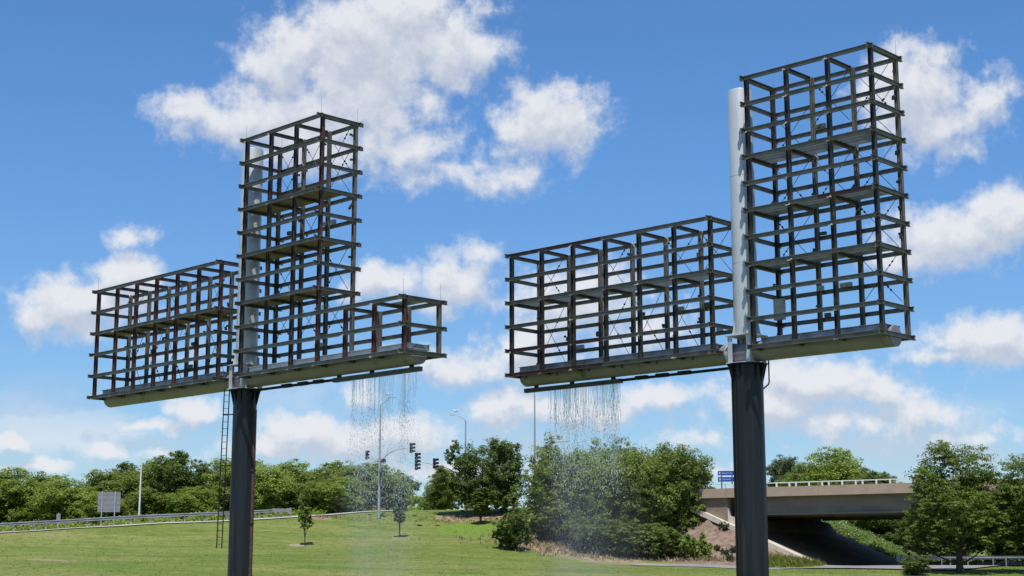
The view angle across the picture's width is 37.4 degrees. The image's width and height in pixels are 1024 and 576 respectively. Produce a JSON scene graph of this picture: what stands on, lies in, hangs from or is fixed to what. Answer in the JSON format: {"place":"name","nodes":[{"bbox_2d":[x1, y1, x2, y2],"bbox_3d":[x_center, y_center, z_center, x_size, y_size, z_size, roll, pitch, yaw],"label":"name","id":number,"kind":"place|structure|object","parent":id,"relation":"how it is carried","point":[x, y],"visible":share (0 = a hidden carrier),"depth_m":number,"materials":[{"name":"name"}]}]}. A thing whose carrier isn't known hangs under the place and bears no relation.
{"place":"outdoors","nodes":[
{"label":"outdoors","id":0,"kind":"place"},
{"bbox_2d":[365,450,369,459],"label":"traffic light","id":1,"kind":"object","parent":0,"point":[367,457],"visible":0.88,"depth_m":161.99,"materials":[{"name":"black metal"}]},
{"bbox_2d":[337,372,427,575],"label":"falling water","id":2,"kind":"structure","parent":0,"point":[379,395],"depth_m":84.95,"materials":[{"name":"clear liquid"}]},
{"bbox_2d":[409,443,415,451],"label":"traffic light","id":3,"kind":"object","parent":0,"point":[411,446],"visible":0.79,"depth_m":162.09,"materials":[{"name":"black metal"}]},
{"bbox_2d":[415,453,420,469],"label":"traffic light","id":4,"kind":"object","parent":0,"point":[417,461],"visible":0.98,"depth_m":156.16,"materials":[{"name":"black metal"}]},
{"bbox_2d":[433,458,438,468],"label":"traffic light","id":5,"kind":"object","parent":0,"point":[435,466],"visible":1,"depth_m":156.13,"materials":[{"name":"black metal"}]},
{"bbox_2d":[0,507,1023,575],"bbox_3d":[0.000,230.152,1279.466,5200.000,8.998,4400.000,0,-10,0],"label":"ground","id":6,"kind":"structure","parent":0,"point":[720,537],"depth_m":136.17,"materials":[{"name":"green plant"}]},
{"bbox_2d":[0,479,16,526],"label":"tree","id":7,"kind":"object","parent":6,"relation":"on","point":[1,496],"visible":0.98,"depth_m":175.33,"materials":[{"name":"green plant"}]},
{"bbox_2d":[0,466,45,529],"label":"tree","id":8,"kind":"object","parent":6,"relation":"on","point":[16,513],"visible":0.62,"depth_m":176.17,"materials":[{"name":"green plant"}]},
{"bbox_2d":[18,470,68,524],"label":"tree","id":9,"kind":"object","parent":6,"relation":"on","point":[45,479],"visible":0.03,"depth_m":183.82,"materials":[{"name":"green plant"}]},
{"bbox_2d":[56,513,60,528],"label":"road sign","id":10,"kind":"object","parent":6,"relation":"on","point":[58,515],"visible":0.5,"depth_m":156.26,"materials":[{"name":"metal"}]},
{"bbox_2d":[21,477,98,526],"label":"tree","id":11,"kind":"object","parent":6,"relation":"on","point":[52,498],"visible":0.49,"depth_m":172.57,"materials":[{"name":"green plant"}]},
{"bbox_2d":[61,491,129,525],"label":"tree","id":12,"kind":"object","parent":6,"relation":"on","point":[88,505],"visible":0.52,"depth_m":170.54,"materials":[{"name":"green plant"}]},
{"bbox_2d":[79,469,137,513],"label":"tree","id":13,"kind":"object","parent":6,"relation":"on","point":[104,483],"visible":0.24,"depth_m":179.59,"materials":[{"name":"green plant"}]},
{"bbox_2d":[97,491,120,525],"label":"road sign","id":14,"kind":"object","parent":6,"relation":"on","point":[108,501],"visible":0.92,"depth_m":161.48,"materials":[{"name":"metal"}]},
{"bbox_2d":[105,461,153,481],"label":"tree","id":15,"kind":"object","parent":6,"relation":"on","point":[124,466],"visible":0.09,"depth_m":186.22,"materials":[{"name":"green plant"}]},
{"bbox_2d":[115,487,166,521],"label":"tree","id":16,"kind":"object","parent":6,"relation":"on","point":[150,499],"visible":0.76,"depth_m":173.04,"materials":[{"name":"green plant"}]},
{"bbox_2d":[120,456,164,509],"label":"tree","id":17,"kind":"object","parent":6,"relation":"on","point":[147,479],"visible":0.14,"depth_m":180.54,"materials":[{"name":"green plant"}]},
{"bbox_2d":[138,458,148,520],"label":"street lamp","id":18,"kind":"object","parent":6,"relation":"on","point":[140,487],"visible":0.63,"depth_m":170.61,"materials":[{"name":"grey metal"}]},
{"bbox_2d":[0,508,291,530],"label":"guardrail","id":19,"kind":"object","parent":6,"relation":"on","point":[286,510],"visible":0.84,"depth_m":153.00,"materials":[{"name":"metal"}]},
{"bbox_2d":[146,450,210,521],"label":"tree","id":20,"kind":"object","parent":6,"relation":"on","point":[174,476],"visible":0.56,"depth_m":177.82,"materials":[{"name":"green plant"}]},
{"bbox_2d":[162,485,222,520],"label":"tree","id":21,"kind":"object","parent":6,"relation":"on","point":[189,502],"visible":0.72,"depth_m":173.01,"materials":[{"name":"green plant"}]},
{"bbox_2d":[0,510,392,532],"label":"road shoulder","id":22,"kind":"object","parent":6,"relation":"on","point":[198,521],"visible":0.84,"depth_m":154.71},
{"bbox_2d":[0,504,422,531],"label":"undergrowth","id":23,"kind":"object","parent":6,"relation":"on","point":[121,522],"visible":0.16,"depth_m":165.68,"materials":[{"name":"green plant"}]},
{"bbox_2d":[198,456,230,516],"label":"tree","id":24,"kind":"object","parent":6,"relation":"on","point":[216,468],"visible":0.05,"depth_m":184.02,"materials":[{"name":"green plant"}]},
{"bbox_2d":[204,459,280,515],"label":"tree","id":25,"kind":"object","parent":6,"relation":"on","point":[215,477],"visible":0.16,"depth_m":177.55,"materials":[{"name":"green plant"}]},
{"bbox_2d":[228,463,298,514],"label":"tree","id":26,"kind":"object","parent":6,"relation":"on","point":[270,484],"visible":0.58,"depth_m":174.80,"materials":[{"name":"green plant"}]},
{"bbox_2d":[87,103,447,575],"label":"steel frame tower","id":27,"kind":"structure","parent":6,"relation":"on","point":[246,379],"depth_m":93.97,"materials":[{"name":"grey metal"}]},
{"bbox_2d":[273,458,311,495],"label":"tree","id":28,"kind":"object","parent":6,"relation":"on","point":[292,470],"visible":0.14,"depth_m":187.62,"materials":[{"name":"green plant"}]},
{"bbox_2d":[279,482,317,512],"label":"tree","id":29,"kind":"object","parent":6,"relation":"on","point":[300,487],"visible":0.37,"depth_m":178.37,"materials":[{"name":"green plant"}]},
{"bbox_2d":[298,487,314,545],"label":"young tree","id":30,"kind":"object","parent":6,"relation":"on","point":[304,512],"visible":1,"depth_m":142.09,"materials":[{"name":"green plant"}]},
{"bbox_2d":[304,468,323,477],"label":"tree","id":31,"kind":"object","parent":6,"relation":"on","point":[309,472],"visible":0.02,"depth_m":194.16,"materials":[{"name":"green plant"}]},
{"bbox_2d":[293,478,356,513],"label":"tree","id":32,"kind":"object","parent":6,"relation":"on","point":[313,504],"visible":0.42,"depth_m":177.08,"materials":[{"name":"green plant"}]},
{"bbox_2d":[303,459,355,484],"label":"tree","id":33,"kind":"object","parent":6,"relation":"on","point":[327,469],"visible":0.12,"depth_m":187.60,"materials":[{"name":"green plant"}]},
{"bbox_2d":[313,475,371,512],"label":"tree","id":34,"kind":"object","parent":6,"relation":"on","point":[341,492],"visible":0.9,"depth_m":175.03,"materials":[{"name":"green plant"}]},
{"bbox_2d":[327,462,376,508],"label":"tree","id":35,"kind":"object","parent":6,"relation":"on","point":[340,474],"visible":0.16,"depth_m":183.73,"materials":[{"name":"green plant"}]},
{"bbox_2d":[355,460,400,508],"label":"tree","id":36,"kind":"object","parent":6,"relation":"on","point":[385,468],"visible":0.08,"depth_m":185.35,"materials":[{"name":"green plant"}]},
{"bbox_2d":[370,397,406,517],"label":"street lamp","id":37,"kind":"object","parent":6,"relation":"on","point":[379,466],"visible":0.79,"depth_m":162.21,"materials":[{"name":"grey metal"}]},
{"bbox_2d":[379,469,384,482],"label":"traffic light","id":38,"kind":"object","parent":37,"relation":"attached to","point":[380,476],"visible":0.84,"depth_m":161.65,"materials":[{"name":"black metal"}]},
{"bbox_2d":[361,471,424,509],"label":"tree","id":39,"kind":"object","parent":6,"relation":"on","point":[388,493],"visible":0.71,"depth_m":175.52,"materials":[{"name":"green plant"}]},
{"bbox_2d":[392,485,408,537],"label":"young tree","id":40,"kind":"object","parent":6,"relation":"on","point":[397,509],"visible":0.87,"depth_m":148.21,"materials":[{"name":"green plant"}]},
{"bbox_2d":[392,472,421,505],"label":"tree","id":41,"kind":"object","parent":6,"relation":"on","point":[416,484],"visible":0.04,"depth_m":189.90,"materials":[{"name":"green plant"}]},
{"bbox_2d":[416,491,435,509],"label":"background tree","id":42,"kind":"object","parent":6,"relation":"on","point":[425,505],"visible":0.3,"depth_m":202.16,"materials":[{"name":"green plant"}]},
{"bbox_2d":[422,468,461,509],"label":"background tree","id":43,"kind":"object","parent":6,"relation":"on","point":[436,501],"visible":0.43,"depth_m":187.95,"materials":[{"name":"green plant"}]},
{"bbox_2d":[422,414,465,509],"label":"street lamp","id":44,"kind":"object","parent":6,"relation":"on","point":[465,446],"visible":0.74,"depth_m":170.55,"materials":[{"name":"grey metal"}]},
{"bbox_2d":[427,435,530,514],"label":"broad tree","id":45,"kind":"object","parent":6,"relation":"on","point":[493,479],"visible":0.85,"depth_m":163.87,"materials":[{"name":"green plant"}]},
{"bbox_2d":[468,487,492,523],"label":"tree","id":46,"kind":"object","parent":6,"relation":"on","point":[479,503],"visible":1,"depth_m":158.18,"materials":[{"name":"green plant"}]},
{"bbox_2d":[255,514,735,561],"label":"dry grass","id":47,"kind":"structure","parent":6,"relation":"on","point":[597,553],"depth_m":142.50,"materials":[{"name":"brown plant"}]},
{"bbox_2d":[490,507,533,549],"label":"round bush","id":48,"kind":"object","parent":6,"relation":"on","point":[515,526],"visible":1,"depth_m":139.37,"materials":[{"name":"green plant"}]},
{"bbox_2d":[525,501,577,542],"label":"bush","id":49,"kind":"object","parent":6,"relation":"on","point":[541,518],"visible":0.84,"depth_m":146.64,"materials":[{"name":"green plant"}]},
{"bbox_2d":[534,392,569,463],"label":"street lamp","id":50,"kind":"object","parent":6,"relation":"on","point":[538,448],"visible":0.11,"depth_m":167.65,"materials":[{"name":"metal"}]},
{"bbox_2d":[506,432,607,538],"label":"broad tree","id":51,"kind":"object","parent":6,"relation":"on","point":[539,489],"visible":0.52,"depth_m":150.31,"materials":[{"name":"green plant"}]},
{"bbox_2d":[557,437,616,518],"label":"broad tree","id":52,"kind":"object","parent":6,"relation":"on","point":[573,498],"visible":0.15,"depth_m":152.77,"materials":[{"name":"green plant"}]},
{"bbox_2d":[562,513,620,551],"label":"bush","id":53,"kind":"object","parent":6,"relation":"on","point":[578,533],"visible":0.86,"depth_m":143.15,"materials":[{"name":"green plant"}]},
{"bbox_2d":[562,449,662,533],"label":"broad tree","id":54,"kind":"object","parent":6,"relation":"on","point":[601,479],"visible":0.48,"depth_m":148.21,"materials":[{"name":"green plant"}]},
{"bbox_2d":[592,519,657,555],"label":"bush","id":55,"kind":"object","parent":6,"relation":"on","point":[623,538],"visible":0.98,"depth_m":141.40,"materials":[{"name":"green plant"}]},
{"bbox_2d":[596,434,675,531],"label":"broad tree","id":56,"kind":"object","parent":6,"relation":"on","point":[621,449],"visible":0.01,"depth_m":154.49,"materials":[{"name":"green plant"}]},
{"bbox_2d":[592,441,706,532],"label":"broad tree","id":57,"kind":"object","parent":6,"relation":"on","point":[652,470],"visible":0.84,"depth_m":146.89,"materials":[{"name":"green plant"}]},
{"bbox_2d":[631,522,693,556],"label":"bush","id":58,"kind":"object","parent":6,"relation":"on","point":[666,543],"visible":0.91,"depth_m":140.84,"materials":[{"name":"green plant"}]},
{"bbox_2d":[640,441,715,516],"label":"broad tree","id":59,"kind":"object","parent":6,"relation":"on","point":[690,474],"visible":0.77,"depth_m":148.45,"materials":[{"name":"green plant"}]},
{"bbox_2d":[678,533,712,557],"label":"shrub","id":60,"kind":"object","parent":6,"relation":"on","point":[689,545],"visible":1,"depth_m":140.31,"materials":[{"name":"green plant"}]},
{"bbox_2d":[504,32,915,575],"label":"steel frame tower","id":61,"kind":"structure","parent":6,"relation":"on","point":[745,355],"depth_m":82.59,"materials":[{"name":"grey metal"}]},
{"bbox_2d":[540,383,634,575],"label":"falling water","id":62,"kind":"structure","parent":61,"relation":"on","point":[604,390],"depth_m":90.23,"materials":[{"name":"clear liquid"}]},
{"bbox_2d":[714,544,720,550],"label":"sapling","id":63,"kind":"object","parent":6,"relation":"on","point":[717,547],"visible":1,"depth_m":141.83,"materials":[{"name":"green plant"}]},
{"bbox_2d":[718,521,728,529],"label":"sapling","id":64,"kind":"object","parent":6,"relation":"on","point":[724,526],"visible":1,"depth_m":145.67,"materials":[{"name":"green plant"}]},
{"bbox_2d":[720,548,728,554],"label":"sapling","id":65,"kind":"object","parent":6,"relation":"on","point":[725,552],"visible":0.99,"depth_m":140.80,"materials":[{"name":"green plant"}]},
{"bbox_2d":[725,553,734,559],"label":"sapling","id":66,"kind":"object","parent":6,"relation":"on","point":[729,557],"visible":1,"depth_m":139.27,"materials":[{"name":"green plant"}]},
{"bbox_2d":[729,545,735,551],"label":"sapling","id":67,"kind":"object","parent":6,"relation":"on","point":[732,549],"visible":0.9,"depth_m":141.18,"materials":[{"name":"green plant"}]},
{"bbox_2d":[687,506,804,557],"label":"kerb","id":68,"kind":"structure","parent":6,"relation":"on","point":[771,544],"depth_m":145.44,"materials":[{"name":"concrete"}]},
{"bbox_2d":[544,563,1023,575],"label":"grass","id":69,"kind":"structure","parent":6,"relation":"on","point":[772,570],"depth_m":121.78,"materials":[{"name":"green plant"}]},
{"bbox_2d":[766,454,804,486],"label":"tree","id":70,"kind":"object","parent":6,"relation":"on","point":[782,467],"visible":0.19,"depth_m":202.90,"materials":[{"name":"green plant"}]},
{"bbox_2d":[774,461,818,486],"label":"tree","id":71,"kind":"object","parent":6,"relation":"on","point":[797,476],"visible":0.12,"depth_m":197.84,"materials":[{"name":"green plant"}]},
{"bbox_2d":[768,552,826,567],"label":"tall grass","id":72,"kind":"structure","parent":6,"relation":"on","point":[778,560],"depth_m":138.86,"materials":[{"name":"green plant"}]},
{"bbox_2d":[614,475,1023,534],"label":"road bridge","id":73,"kind":"structure","parent":6,"relation":"on","point":[799,509],"depth_m":143.33,"materials":[{"name":"beige concrete"}]},
{"bbox_2d":[718,471,733,487],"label":"road sign","id":74,"kind":"object","parent":73,"relation":"on","point":[721,479],"visible":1,"depth_m":151.04,"materials":[{"name":"blue metal"}]},
{"bbox_2d":[801,446,865,485],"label":"tree","id":75,"kind":"object","parent":6,"relation":"on","point":[834,467],"visible":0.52,"depth_m":193.92,"materials":[{"name":"green plant"}]},
{"bbox_2d":[858,467,879,483],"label":"tree","id":76,"kind":"object","parent":6,"relation":"on","point":[865,469],"visible":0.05,"depth_m":196.47,"materials":[{"name":"green plant"}]},
{"bbox_2d":[845,520,897,539],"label":"tree","id":77,"kind":"object","parent":6,"relation":"on","point":[876,527],"visible":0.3,"depth_m":173.43,"materials":[{"name":"green plant"}]},
{"bbox_2d":[840,471,904,484],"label":"tree","id":78,"kind":"object","parent":6,"relation":"on","point":[872,475],"visible":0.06,"depth_m":182.99,"materials":[{"name":"green plant"}]},
{"bbox_2d":[821,519,946,561],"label":"flowering scrub","id":79,"kind":"object","parent":6,"relation":"on","point":[874,542],"visible":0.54,"depth_m":165.85,"materials":[{"name":"green plant"}]},
{"bbox_2d":[874,471,895,483],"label":"tree","id":80,"kind":"object","parent":6,"relation":"on","point":[884,472],"visible":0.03,"depth_m":192.59,"materials":[{"name":"green plant"}]},
{"bbox_2d":[881,519,921,554],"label":"tree","id":81,"kind":"object","parent":6,"relation":"on","point":[893,536],"visible":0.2,"depth_m":170.32,"materials":[{"name":"green plant"}]},
{"bbox_2d":[899,555,935,574],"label":"bush","id":82,"kind":"object","parent":6,"relation":"on","point":[911,567],"visible":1,"depth_m":116.68,"materials":[{"name":"green plant"}]},
{"bbox_2d":[898,512,952,564],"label":"locust tree","id":83,"kind":"object","parent":6,"relation":"on","point":[925,542],"visible":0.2,"depth_m":138.39,"materials":[{"name":"green plant"}]},
{"bbox_2d":[927,519,977,561],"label":"tree","id":84,"kind":"object","parent":6,"relation":"on","point":[948,552],"visible":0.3,"depth_m":164.68,"materials":[{"name":"green plant"}]},
{"bbox_2d":[895,557,1023,566],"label":"bank scrub","id":85,"kind":"object","parent":6,"relation":"on","point":[971,563],"visible":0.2,"depth_m":144.12,"materials":[{"name":"green plant"}]},
{"bbox_2d":[896,555,1023,566],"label":"guardrail","id":86,"kind":"object","parent":6,"relation":"on","point":[899,558],"visible":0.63,"depth_m":133.84,"materials":[{"name":"metal"}]},
{"bbox_2d":[901,440,1023,572],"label":"locust tree","id":87,"kind":"object","parent":6,"relation":"on","point":[963,504],"visible":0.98,"depth_m":119.08,"materials":[{"name":"green plant"}]},
{"bbox_2d":[928,562,1023,566],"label":"guardrail","id":88,"kind":"object","parent":6,"relation":"on","point":[1003,563],"visible":0.41,"depth_m":141.65,"materials":[{"name":"metal"}]},
{"bbox_2d":[962,516,1023,561],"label":"locust tree","id":89,"kind":"object","parent":6,"relation":"on","point":[997,552],"visible":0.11,"depth_m":143.65,"materials":[{"name":"green plant"}]},
{"bbox_2d":[975,452,1023,555],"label":"locust tree","id":90,"kind":"object","parent":6,"relation":"on","point":[1015,512],"visible":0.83,"depth_m":118.97,"materials":[{"name":"green plant"}]},
{"bbox_2d":[984,538,1023,560],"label":"tree","id":91,"kind":"object","parent":6,"relation":"on","point":[1014,552],"visible":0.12,"depth_m":164.76,"materials":[{"name":"green plant"}]},
{"bbox_2d":[0,0,1023,519],"label":"sky","id":92,"kind":"structure","parent":0,"point":[489,124],"materials":[{"name":"blue"}]},
{"bbox_2d":[630,562,816,568],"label":"path","id":93,"kind":"structure","parent":0,"point":[702,565],"depth_m":136.53,"materials":[{"name":"grey concrete"}]},
{"bbox_2d":[768,532,897,565],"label":"slope paving","id":94,"kind":"structure","parent":0,"point":[834,549],"depth_m":152.66,"materials":[{"name":"concrete"}]},
{"bbox_2d":[782,561,1001,569],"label":"underpass road","id":95,"kind":"structure","parent":0,"point":[944,567],"depth_m":130.17,"materials":[{"name":"grey asphalt"}]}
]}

